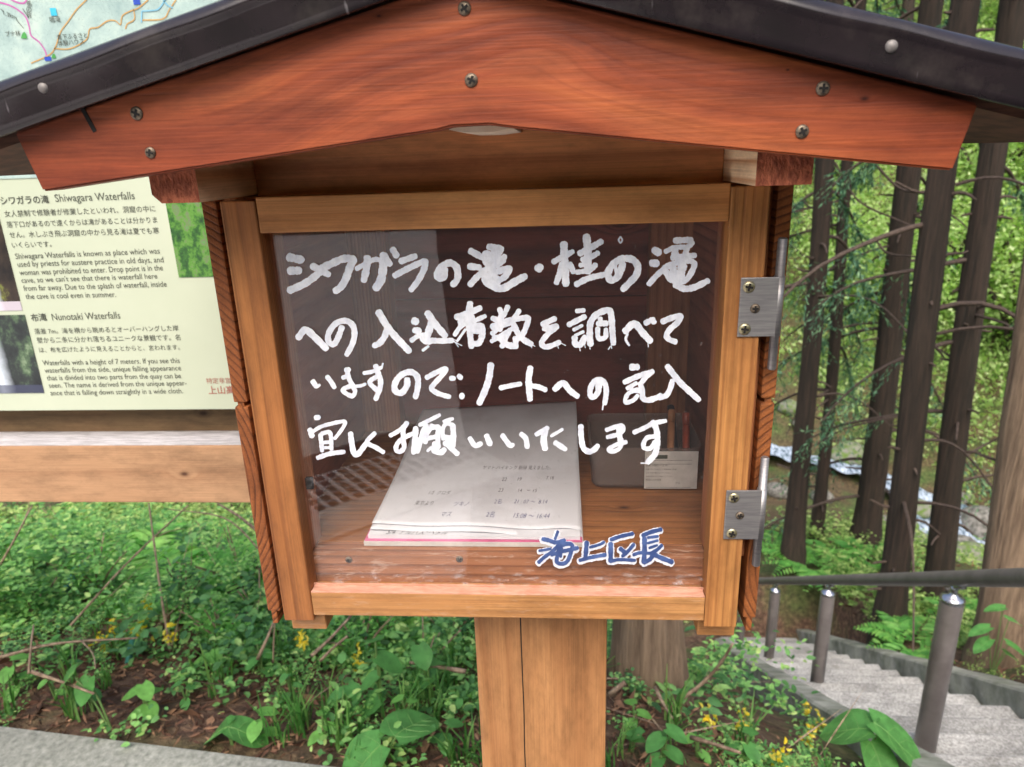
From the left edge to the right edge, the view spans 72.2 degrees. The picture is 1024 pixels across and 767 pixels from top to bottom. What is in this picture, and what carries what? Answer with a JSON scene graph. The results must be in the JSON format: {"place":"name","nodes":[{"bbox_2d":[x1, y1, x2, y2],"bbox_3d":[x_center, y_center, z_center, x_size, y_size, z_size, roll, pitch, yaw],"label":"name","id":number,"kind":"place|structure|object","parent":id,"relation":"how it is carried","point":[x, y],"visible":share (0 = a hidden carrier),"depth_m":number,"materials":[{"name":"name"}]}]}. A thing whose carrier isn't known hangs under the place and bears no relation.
{"place":"outdoors","nodes":[
{"label":"outdoors","id":0,"kind":"place"},
{"bbox_2d":[0,0,1023,766],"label":"ground","id":1,"kind":"structure","parent":0,"point":[798,606],"depth_m":3.00,"materials":[{"name":"soil"}]},
{"bbox_2d":[0,653,34,702],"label":"seedling","id":2,"kind":"object","parent":1,"relation":"on","point":[6,670],"visible":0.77,"depth_m":2.02,"materials":[{"name":"green plant"}]},
{"bbox_2d":[0,539,58,595],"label":"broad leaf plant","id":3,"kind":"object","parent":1,"relation":"on","point":[45,557],"visible":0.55,"depth_m":2.53,"materials":[{"name":"plant"}]},
{"bbox_2d":[3,566,69,620],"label":"leafy shrub","id":4,"kind":"object","parent":1,"relation":"on","point":[22,605],"visible":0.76,"depth_m":2.46,"materials":[{"name":"green plant"}]},
{"bbox_2d":[30,670,94,694],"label":"dead stem","id":5,"kind":"object","parent":1,"relation":"on","point":[39,674],"visible":0.98,"depth_m":1.85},
{"bbox_2d":[0,637,137,668],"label":"dead stem","id":6,"kind":"object","parent":1,"relation":"on","point":[45,645],"visible":0.98,"depth_m":1.99,"materials":[{"name":"wood"}]},
{"bbox_2d":[54,663,111,728],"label":"broad leaf plant","id":7,"kind":"object","parent":1,"relation":"on","point":[84,681],"visible":0.92,"depth_m":1.85,"materials":[{"name":"plant"}]},
{"bbox_2d":[49,529,138,599],"bbox_3d":[-1.624,0.734,2.744,0.340,0.256,0.298,12,23,37],"label":"leafy shrub","id":8,"kind":"object","parent":1,"relation":"on","point":[86,580],"visible":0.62,"depth_m":2.72,"materials":[{"name":"green plant"}]},
{"bbox_2d":[68,631,124,668],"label":"yellow flower plant","id":9,"kind":"object","parent":1,"relation":"on","point":[101,655],"visible":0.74,"depth_m":2.19,"materials":[{"name":"green plant"}]},
{"bbox_2d":[43,522,201,586],"bbox_3d":[-1.802,0.831,3.235,0.711,0.090,0.724,-11,20,-25],"label":"fern","id":10,"kind":"object","parent":1,"relation":"on","point":[141,536],"visible":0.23,"depth_m":3.40,"materials":[{"name":"green plant"}]},
{"bbox_2d":[0,0,249,501],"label":"information sign","id":11,"kind":"object","parent":1,"relation":"on","point":[115,383],"visible":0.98,"depth_m":1.07,"materials":[{"name":"brown wood"}]},
{"bbox_2d":[65,504,188,631],"bbox_3d":[-1.316,0.633,2.417,0.446,0.325,0.027,-15,22,-34],"label":"dead stem","id":12,"kind":"object","parent":1,"relation":"on","point":[105,586],"visible":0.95,"depth_m":2.40,"materials":[{"name":"wood"}]},
{"bbox_2d":[121,680,162,719],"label":"seedling","id":13,"kind":"object","parent":1,"relation":"on","point":[146,691],"visible":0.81,"depth_m":1.89,"materials":[{"name":"green plant"}]},
{"bbox_2d":[148,503,170,649],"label":"dead stem","id":14,"kind":"object","parent":1,"relation":"on","point":[161,597],"visible":0.88,"depth_m":2.31,"materials":[{"name":"wood"}]},
{"bbox_2d":[0,726,330,766],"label":"kerb","id":15,"kind":"structure","parent":1,"relation":"on","point":[19,747],"depth_m":1.73,"materials":[{"name":"concrete"}]},
{"bbox_2d":[142,622,191,666],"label":"yellow flower plant","id":16,"kind":"object","parent":1,"relation":"on","point":[169,625],"visible":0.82,"depth_m":2.21,"materials":[{"name":"green plant"}]},
{"bbox_2d":[91,543,259,626],"bbox_3d":[-1.311,0.802,2.733,0.688,0.085,0.722,-1,18,4],"label":"fern","id":17,"kind":"object","parent":1,"relation":"on","point":[172,553],"visible":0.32,"depth_m":2.85,"materials":[{"name":"green plant"}]},
{"bbox_2d":[171,681,197,709],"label":"seedling","id":18,"kind":"object","parent":1,"relation":"on","point":[185,701],"visible":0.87,"depth_m":1.98,"materials":[{"name":"green plant"}]},
{"bbox_2d":[155,549,221,620],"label":"leafy shrub","id":19,"kind":"object","parent":1,"relation":"on","point":[202,585],"visible":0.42,"depth_m":2.52,"materials":[{"name":"green plant"}]},
{"bbox_2d":[192,649,222,671],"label":"seedling","id":20,"kind":"object","parent":1,"relation":"on","point":[208,656],"visible":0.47,"depth_m":2.17,"materials":[{"name":"green plant"}]},
{"bbox_2d":[168,591,250,646],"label":"leafy shrub","id":21,"kind":"object","parent":1,"relation":"on","point":[225,625],"visible":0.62,"depth_m":2.28,"materials":[{"name":"green plant"}]},
{"bbox_2d":[166,517,260,593],"bbox_3d":[-1.112,0.745,2.800,0.394,0.348,0.310,-1,18,4],"label":"leafy shrub","id":22,"kind":"object","parent":1,"relation":"on","point":[212,573],"visible":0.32,"depth_m":2.82,"materials":[{"name":"green plant"}]},
{"bbox_2d":[203,715,266,747],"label":"broad leaf plant","id":23,"kind":"object","parent":1,"relation":"on","point":[237,726],"visible":0.89,"depth_m":1.79,"materials":[{"name":"plant"}]},
{"bbox_2d":[228,560,271,627],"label":"leafy shrub","id":24,"kind":"object","parent":1,"relation":"on","point":[241,590],"visible":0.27,"depth_m":2.50,"materials":[{"name":"green plant"}]},
{"bbox_2d":[245,640,274,677],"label":"seedling","id":25,"kind":"object","parent":1,"relation":"on","point":[252,662],"visible":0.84,"depth_m":2.13,"materials":[{"name":"green plant"}]},
{"bbox_2d":[246,706,282,742],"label":"seedling","id":26,"kind":"object","parent":1,"relation":"on","point":[255,729],"visible":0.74,"depth_m":1.80,"materials":[{"name":"green plant"}]},
{"bbox_2d":[256,622,275,662],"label":"dead stem","id":27,"kind":"object","parent":1,"relation":"on","point":[264,644],"visible":0.87,"depth_m":2.10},
{"bbox_2d":[279,673,302,702],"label":"seedling","id":28,"kind":"object","parent":1,"relation":"on","point":[283,677],"visible":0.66,"depth_m":1.99,"materials":[{"name":"green plant"}]},
{"bbox_2d":[274,629,317,674],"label":"yellow flower plant","id":29,"kind":"object","parent":1,"relation":"on","point":[303,644],"visible":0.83,"depth_m":2.16,"materials":[{"name":"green plant"}]},
{"bbox_2d":[308,709,334,745],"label":"seedling","id":30,"kind":"object","parent":1,"relation":"on","point":[314,736],"visible":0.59,"depth_m":1.82,"materials":[{"name":"green plant"}]},
{"bbox_2d":[310,615,351,657],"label":"dead stem","id":31,"kind":"object","parent":1,"relation":"on","point":[316,651],"visible":0.99,"depth_m":2.14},
{"bbox_2d":[326,681,362,718],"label":"seedling","id":32,"kind":"object","parent":1,"relation":"on","point":[350,687],"visible":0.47,"depth_m":1.94,"materials":[{"name":"green plant"}]},
{"bbox_2d":[331,642,375,680],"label":"yellow flower plant","id":33,"kind":"object","parent":1,"relation":"on","point":[358,662],"visible":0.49,"depth_m":2.15,"materials":[{"name":"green plant"}]},
{"bbox_2d":[283,616,436,653],"bbox_3d":[-0.577,0.868,2.550,0.729,0.093,0.739,-1,18,4],"label":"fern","id":34,"kind":"object","parent":1,"relation":"on","point":[412,625],"visible":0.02,"depth_m":2.46,"materials":[{"name":"green plant"}]},
{"bbox_2d":[317,615,409,660],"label":"leafy shrub","id":35,"kind":"object","parent":1,"relation":"on","point":[347,640],"visible":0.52,"depth_m":2.29,"materials":[{"name":"green plant"}]},
{"bbox_2d":[359,634,402,716],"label":"broad leaf plant","id":36,"kind":"object","parent":1,"relation":"on","point":[388,661],"visible":0.74,"depth_m":1.89,"materials":[{"name":"plant"}]},
{"bbox_2d":[360,616,408,646],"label":"leafy shrub","id":37,"kind":"object","parent":1,"relation":"on","point":[397,621],"visible":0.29,"depth_m":2.36,"materials":[{"name":"green plant"}]},
{"bbox_2d":[342,709,438,766],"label":"broad leaf plant","id":38,"kind":"object","parent":1,"relation":"on","point":[415,724],"visible":0.99,"depth_m":1.71,"materials":[{"name":"plant"}]},
{"bbox_2d":[0,502,819,718],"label":"ground cover","id":39,"kind":"object","parent":1,"relation":"on","point":[8,584],"visible":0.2,"depth_m":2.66,"materials":[{"name":"green plant"}]},
{"bbox_2d":[0,573,830,766],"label":"leaf litter","id":40,"kind":"object","parent":1,"relation":"on","point":[253,693],"visible":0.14,"depth_m":1.99,"materials":[{"name":"plant"}]},
{"bbox_2d":[0,588,834,766],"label":"grass","id":41,"kind":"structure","parent":1,"relation":"on","point":[303,715],"depth_m":1.91,"materials":[{"name":"plant"}]},
{"bbox_2d":[411,641,446,697],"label":"broad leaf plant","id":42,"kind":"object","parent":1,"relation":"on","point":[422,655],"visible":0.71,"depth_m":1.95,"materials":[{"name":"plant"}]},
{"bbox_2d":[0,558,861,766],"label":"ground cover","id":43,"kind":"object","parent":1,"relation":"on","point":[8,619],"visible":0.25,"depth_m":2.11,"materials":[{"name":"green plant"}]},
{"bbox_2d":[1,518,860,754],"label":"flowers","id":44,"kind":"object","parent":1,"relation":"on","point":[167,614],"visible":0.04,"depth_m":2.18,"materials":[{"name":"plant"}]},
{"bbox_2d":[393,616,469,680],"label":"leafy shrub","id":45,"kind":"object","parent":1,"relation":"on","point":[437,639],"visible":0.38,"depth_m":2.19,"materials":[{"name":"green plant"}]},
{"bbox_2d":[429,718,463,756],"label":"seedling","id":46,"kind":"object","parent":1,"relation":"on","point":[455,722],"visible":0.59,"depth_m":1.79,"materials":[{"name":"green plant"}]},
{"bbox_2d":[426,616,474,645],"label":"leafy shrub","id":47,"kind":"object","parent":1,"relation":"on","point":[465,620],"visible":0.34,"depth_m":2.44,"materials":[{"name":"green plant"}]},
{"bbox_2d":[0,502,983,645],"bbox_3d":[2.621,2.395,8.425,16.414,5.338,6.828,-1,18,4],"label":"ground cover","id":48,"kind":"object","parent":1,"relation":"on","point":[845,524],"visible":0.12,"depth_m":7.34,"materials":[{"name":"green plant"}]},
{"bbox_2d":[0,0,1023,766],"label":"guestbook box","id":49,"kind":"object","parent":1,"relation":"on","point":[412,210],"visible":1,"depth_m":0.56,"materials":[{"name":"brown wood"}]},
{"bbox_2d":[364,401,582,546],"bbox_3d":[-0.029,0.090,0.801,0.210,0.042,0.292,-1,18,4],"label":"notebook","id":50,"kind":"object","parent":49,"relation":"on","point":[498,493],"visible":0.88,"depth_m":0.75,"materials":[{"name":"paper"}]},
{"bbox_2d":[220,182,770,626],"bbox_3d":[-0.012,0.035,0.601,0.420,0.388,0.020,-1,18,4],"label":"door","id":51,"kind":"structure","parent":49,"relation":"in","point":[743,209],"depth_m":0.58,"materials":[{"name":"brown wood"}]},
{"bbox_2d":[644,451,698,488],"bbox_3d":[0.149,0.076,0.812,0.120,0.049,0.110,-1,18,4],"label":"paper note","id":52,"kind":"object","parent":49,"relation":"on","point":[671,469],"visible":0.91,"depth_m":0.76,"materials":[{"name":"white"}]},
{"bbox_2d":[667,409,674,450],"bbox_3d":[0.182,0.065,0.806,0.008,0.066,0.038,2,18,11],"label":"pen","id":53,"kind":"object","parent":52,"relation":"in","point":[671,430],"visible":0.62,"depth_m":0.80,"materials":[{"name":"plastic"}]},
{"bbox_2d":[682,412,689,450],"bbox_3d":[0.197,0.068,0.795,0.008,0.066,0.038,1,18,9],"label":"pen","id":54,"kind":"object","parent":52,"relation":"in","point":[685,431],"visible":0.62,"depth_m":0.79,"materials":[{"name":"plastic"}]},
{"bbox_2d":[27,527,1016,680],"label":"leaf litter","id":55,"kind":"object","parent":1,"relation":"on","point":[1001,671],"visible":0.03,"depth_m":6.25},
{"bbox_2d":[626,727,645,752],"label":"broad leaf plant","id":56,"kind":"object","parent":1,"relation":"on","point":[637,736],"visible":0.93,"depth_m":1.82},
{"bbox_2d":[624,698,651,730],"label":"seedling","id":57,"kind":"object","parent":1,"relation":"on","point":[643,713],"visible":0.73,"depth_m":1.94,"materials":[{"name":"green plant"}]},
{"bbox_2d":[606,619,693,706],"bbox_3d":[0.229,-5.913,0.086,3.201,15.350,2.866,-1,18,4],"label":"cedar tree","id":58,"kind":"object","parent":1,"relation":"on","point":[653,650],"visible":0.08,"depth_m":2.22,"materials":[{"name":"brown plant"}]},
{"bbox_2d":[645,723,687,766],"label":"seedling","id":59,"kind":"object","parent":1,"relation":"on","point":[656,740],"visible":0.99,"depth_m":1.74,"materials":[{"name":"green plant"}]},
{"bbox_2d":[683,733,710,763],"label":"seedling","id":60,"kind":"object","parent":1,"relation":"on","point":[702,753],"visible":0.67,"depth_m":1.80,"materials":[{"name":"green plant"}]},
{"bbox_2d":[676,701,729,757],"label":"yellow flower plant","id":61,"kind":"object","parent":1,"relation":"on","point":[706,724],"visible":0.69,"depth_m":1.89,"materials":[{"name":"green plant"}]},
{"bbox_2d":[673,642,733,703],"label":"dead stem","id":62,"kind":"object","parent":1,"relation":"on","point":[705,679],"visible":0.96,"depth_m":2.04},
{"bbox_2d":[689,735,740,753],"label":"dead stem","id":63,"kind":"object","parent":1,"relation":"on","point":[703,740],"visible":1,"depth_m":1.70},
{"bbox_2d":[713,705,768,739],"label":"yellow flower plant","id":64,"kind":"object","parent":1,"relation":"on","point":[745,723],"visible":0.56,"depth_m":2.05,"materials":[{"name":"green plant"}]},
{"bbox_2d":[724,726,760,763],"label":"seedling","id":65,"kind":"object","parent":1,"relation":"on","point":[750,751],"visible":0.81,"depth_m":1.79,"materials":[{"name":"green plant"}]},
{"bbox_2d":[762,530,781,558],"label":"fern","id":66,"kind":"object","parent":1,"relation":"on","point":[776,534],"visible":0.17,"depth_m":8.64,"materials":[{"name":"green plant"}]},
{"bbox_2d":[767,482,787,498],"bbox_3d":[4.673,1.893,12.354,0.456,0.308,0.351,13,25,38],"label":"stream rock","id":67,"kind":"object","parent":1,"relation":"on","point":[775,491],"visible":0.67,"depth_m":12.23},
{"bbox_2d":[756,737,806,766],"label":"yellow flower plant","id":68,"kind":"object","parent":1,"relation":"on","point":[770,757],"visible":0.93,"depth_m":1.77,"materials":[{"name":"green plant"}]},
{"bbox_2d":[776,399,796,415],"bbox_3d":[5.636,0.498,14.229,0.550,0.351,0.404,5,34,21],"label":"stream rock","id":69,"kind":"object","parent":1,"relation":"on","point":[783,409],"visible":0.45,"depth_m":14.10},
{"bbox_2d":[786,696,811,724],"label":"yellow flower plant","id":70,"kind":"object","parent":1,"relation":"on","point":[806,710],"visible":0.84,"depth_m":3.13,"materials":[{"name":"green plant"}]},
{"bbox_2d":[788,724,830,755],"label":"yellow flower plant","id":71,"kind":"object","parent":1,"relation":"on","point":[808,742],"visible":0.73,"depth_m":2.30,"materials":[{"name":"green plant"}]},
{"bbox_2d":[761,539,858,593],"bbox_3d":[3.073,1.867,7.283,0.956,0.126,1.071,-1,18,4],"label":"fern","id":72,"kind":"object","parent":1,"relation":"on","point":[803,570],"visible":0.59,"depth_m":7.34,"materials":[{"name":"green plant"}]},
{"bbox_2d":[806,709,827,735],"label":"yellow flower plant","id":73,"kind":"object","parent":1,"relation":"on","point":[820,728],"visible":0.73,"depth_m":2.84,"materials":[{"name":"green plant"}]},
{"bbox_2d":[777,0,906,575],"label":"cedar tree","id":74,"kind":"object","parent":1,"relation":"on","point":[793,545],"visible":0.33,"depth_m":6.79,"materials":[{"name":"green plant"}]},
{"bbox_2d":[831,441,863,464],"bbox_3d":[6.329,1.348,13.195,0.783,0.499,0.602,-1,18,4],"label":"boulder","id":75,"kind":"object","parent":1,"relation":"on","point":[846,452],"visible":0.4,"depth_m":13.00,"materials":[{"name":"stone"}]},
{"bbox_2d":[787,196,916,328],"bbox_3d":[7.108,-2.692,15.162,3.210,2.999,3.437,-4,18,-7],"label":"spring tree","id":76,"kind":"object","parent":1,"relation":"on","point":[864,261],"visible":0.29,"depth_m":15.11,"materials":[{"name":"green plant"}]},
{"bbox_2d":[814,160,892,203],"bbox_3d":[8.294,-5.393,17.360,2.801,2.155,2.401,-8,19,-19],"label":"spring tree","id":77,"kind":"object","parent":1,"relation":"on","point":[838,163],"visible":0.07,"depth_m":17.50,"materials":[{"name":"green plant"}]},
{"bbox_2d":[789,160,921,275],"bbox_3d":[7.554,-3.711,16.064,2.901,2.711,3.106,-3,18,-3],"label":"spring tree","id":78,"kind":"object","parent":1,"relation":"on","point":[862,197],"visible":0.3,"depth_m":15.85,"materials":[{"name":"green plant"}]},
{"bbox_2d":[819,708,920,766],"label":"broad leaf plant","id":79,"kind":"object","parent":1,"relation":"on","point":[862,726],"visible":0.94,"depth_m":2.19,"materials":[{"name":"plant"}]},
{"bbox_2d":[721,637,1023,766],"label":"stairs","id":80,"kind":"structure","parent":1,"relation":"on","point":[974,732],"depth_m":3.23,"materials":[{"name":"concrete"}]},
{"bbox_2d":[715,637,954,766],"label":"stair edge","id":81,"kind":"object","parent":80,"relation":"attached to","point":[826,707],"visible":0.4,"depth_m":3.51,"materials":[{"name":"concrete"}]},
{"bbox_2d":[736,568,1023,752],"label":"handrail","id":82,"kind":"object","parent":80,"relation":"on","point":[950,610],"visible":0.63,"depth_m":2.47,"materials":[{"name":"metal"}]},
{"bbox_2d":[826,536,923,572],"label":"fern","id":83,"kind":"object","parent":1,"relation":"on","point":[845,546],"visible":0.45,"depth_m":7.44,"materials":[{"name":"green plant"}]},
{"bbox_2d":[762,0,991,548],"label":"cedar tree","id":84,"kind":"object","parent":1,"relation":"on","point":[868,513],"visible":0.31,"depth_m":7.52,"materials":[{"name":"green plant"}]},
{"bbox_2d":[773,0,980,543],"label":"cedar tree","id":85,"kind":"object","parent":1,"relation":"on","point":[818,513],"visible":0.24,"depth_m":7.85,"materials":[{"name":"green plant"}]},
{"bbox_2d":[844,0,949,21],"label":"cedar tree","id":86,"kind":"object","parent":1,"relation":"on","point":[907,5],"visible":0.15,"depth_m":20.41,"materials":[{"name":"green plant"}]},
{"bbox_2d":[774,0,1023,504],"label":"hillside undergrowth","id":87,"kind":"object","parent":1,"relation":"on","point":[984,18],"visible":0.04,"depth_m":14.65,"materials":[{"name":"green plant"}]},
{"bbox_2d":[777,0,1023,650],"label":"cedar tree","id":88,"kind":"object","parent":1,"relation":"on","point":[933,227],"visible":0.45,"depth_m":4.83,"materials":[{"name":"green plant"}]},
{"bbox_2d":[788,0,1023,606],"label":"cedar tree","id":89,"kind":"object","parent":1,"relation":"on","point":[963,355],"visible":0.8,"depth_m":5.50,"materials":[{"name":"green plant"}]},
{"bbox_2d":[834,161,910,224],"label":"dead stem","id":90,"kind":"object","parent":89,"relation":"attached to","point":[854,196],"visible":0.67,"depth_m":6.35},
{"bbox_2d":[853,611,964,658],"bbox_3d":[2.956,1.897,5.186,0.753,0.095,0.863,-7,19,-14],"label":"fern","id":91,"kind":"object","parent":1,"relation":"on","point":[895,626],"visible":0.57,"depth_m":5.28,"materials":[{"name":"green plant"}]},
{"bbox_2d":[796,629,1023,718],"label":"stair kerb","id":92,"kind":"structure","parent":1,"relation":"on","point":[985,689],"depth_m":3.92,"materials":[{"name":"concrete"}]},
{"bbox_2d":[917,499,930,518],"bbox_3d":[6.848,2.151,11.874,0.450,0.377,0.527,-10,20,-22],"label":"boulder","id":93,"kind":"object","parent":1,"relation":"on","point":[923,511],"visible":0.25,"depth_m":11.65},
{"bbox_2d":[874,153,977,243],"bbox_3d":[9.911,-4.250,16.413,2.438,2.188,2.845,2,18,10],"label":"spring tree","id":94,"kind":"object","parent":1,"relation":"on","point":[891,189],"visible":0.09,"depth_m":16.68,"materials":[{"name":"green plant"}]},
{"bbox_2d":[830,552,1023,678],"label":"ground cover","id":95,"kind":"object","parent":1,"relation":"on","point":[870,606],"visible":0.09,"depth_m":5.95,"materials":[{"name":"green plant"}]},
{"bbox_2d":[846,205,1023,355],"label":"spring tree","id":96,"kind":"object","parent":1,"relation":"on","point":[947,295],"visible":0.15,"depth_m":14.10,"materials":[{"name":"green plant"}]},
{"bbox_2d":[864,193,1022,324],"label":"spring tree","id":97,"kind":"object","parent":1,"relation":"on","point":[961,247],"visible":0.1,"depth_m":14.41,"materials":[{"name":"green plant"}]},
{"bbox_2d":[921,596,977,627],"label":"fern","id":98,"kind":"object","parent":1,"relation":"on","point":[971,606],"visible":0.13,"depth_m":5.76,"materials":[{"name":"green plant"}]},
{"bbox_2d":[913,217,1023,352],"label":"spring tree","id":99,"kind":"object","parent":1,"relation":"on","point":[1008,301],"visible":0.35,"depth_m":13.90,"materials":[{"name":"green plant"}]},
{"bbox_2d":[915,155,1023,301],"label":"spring tree","id":100,"kind":"object","parent":1,"relation":"on","point":[1007,234],"visible":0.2,"depth_m":14.64,"materials":[{"name":"green plant"}]},
{"bbox_2d":[956,541,984,568],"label":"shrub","id":101,"kind":"object","parent":1,"relation":"on","point":[966,545],"visible":0.11,"depth_m":10.14,"materials":[{"name":"plant"}]},
{"bbox_2d":[960,505,989,540],"bbox_3d":[7.747,2.348,11.565,0.775,0.633,0.938,4,19,19],"label":"boulder","id":102,"kind":"object","parent":1,"relation":"on","point":[975,527],"visible":0.21,"depth_m":11.37,"materials":[{"name":"stone"}]},
{"bbox_2d":[956,142,1023,211],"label":"spring tree","id":103,"kind":"object","parent":1,"relation":"on","point":[1013,161],"visible":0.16,"depth_m":16.34,"materials":[{"name":"green plant"}]},
{"bbox_2d":[961,254,1023,668],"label":"cedar tree","id":104,"kind":"object","parent":1,"relation":"on","point":[1004,545],"visible":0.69,"depth_m":4.24,"materials":[{"name":"brown plant"}]},
{"bbox_2d":[968,604,1023,674],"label":"broad leaf plant","id":105,"kind":"object","parent":1,"relation":"on","point":[983,643],"visible":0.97,"depth_m":4.16,"materials":[{"name":"plant"}]},
{"bbox_2d":[770,444,984,543],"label":"stream","id":106,"kind":"structure","parent":0,"point":[784,453],"depth_m":12.67,"materials":[{"name":"white liquid"}]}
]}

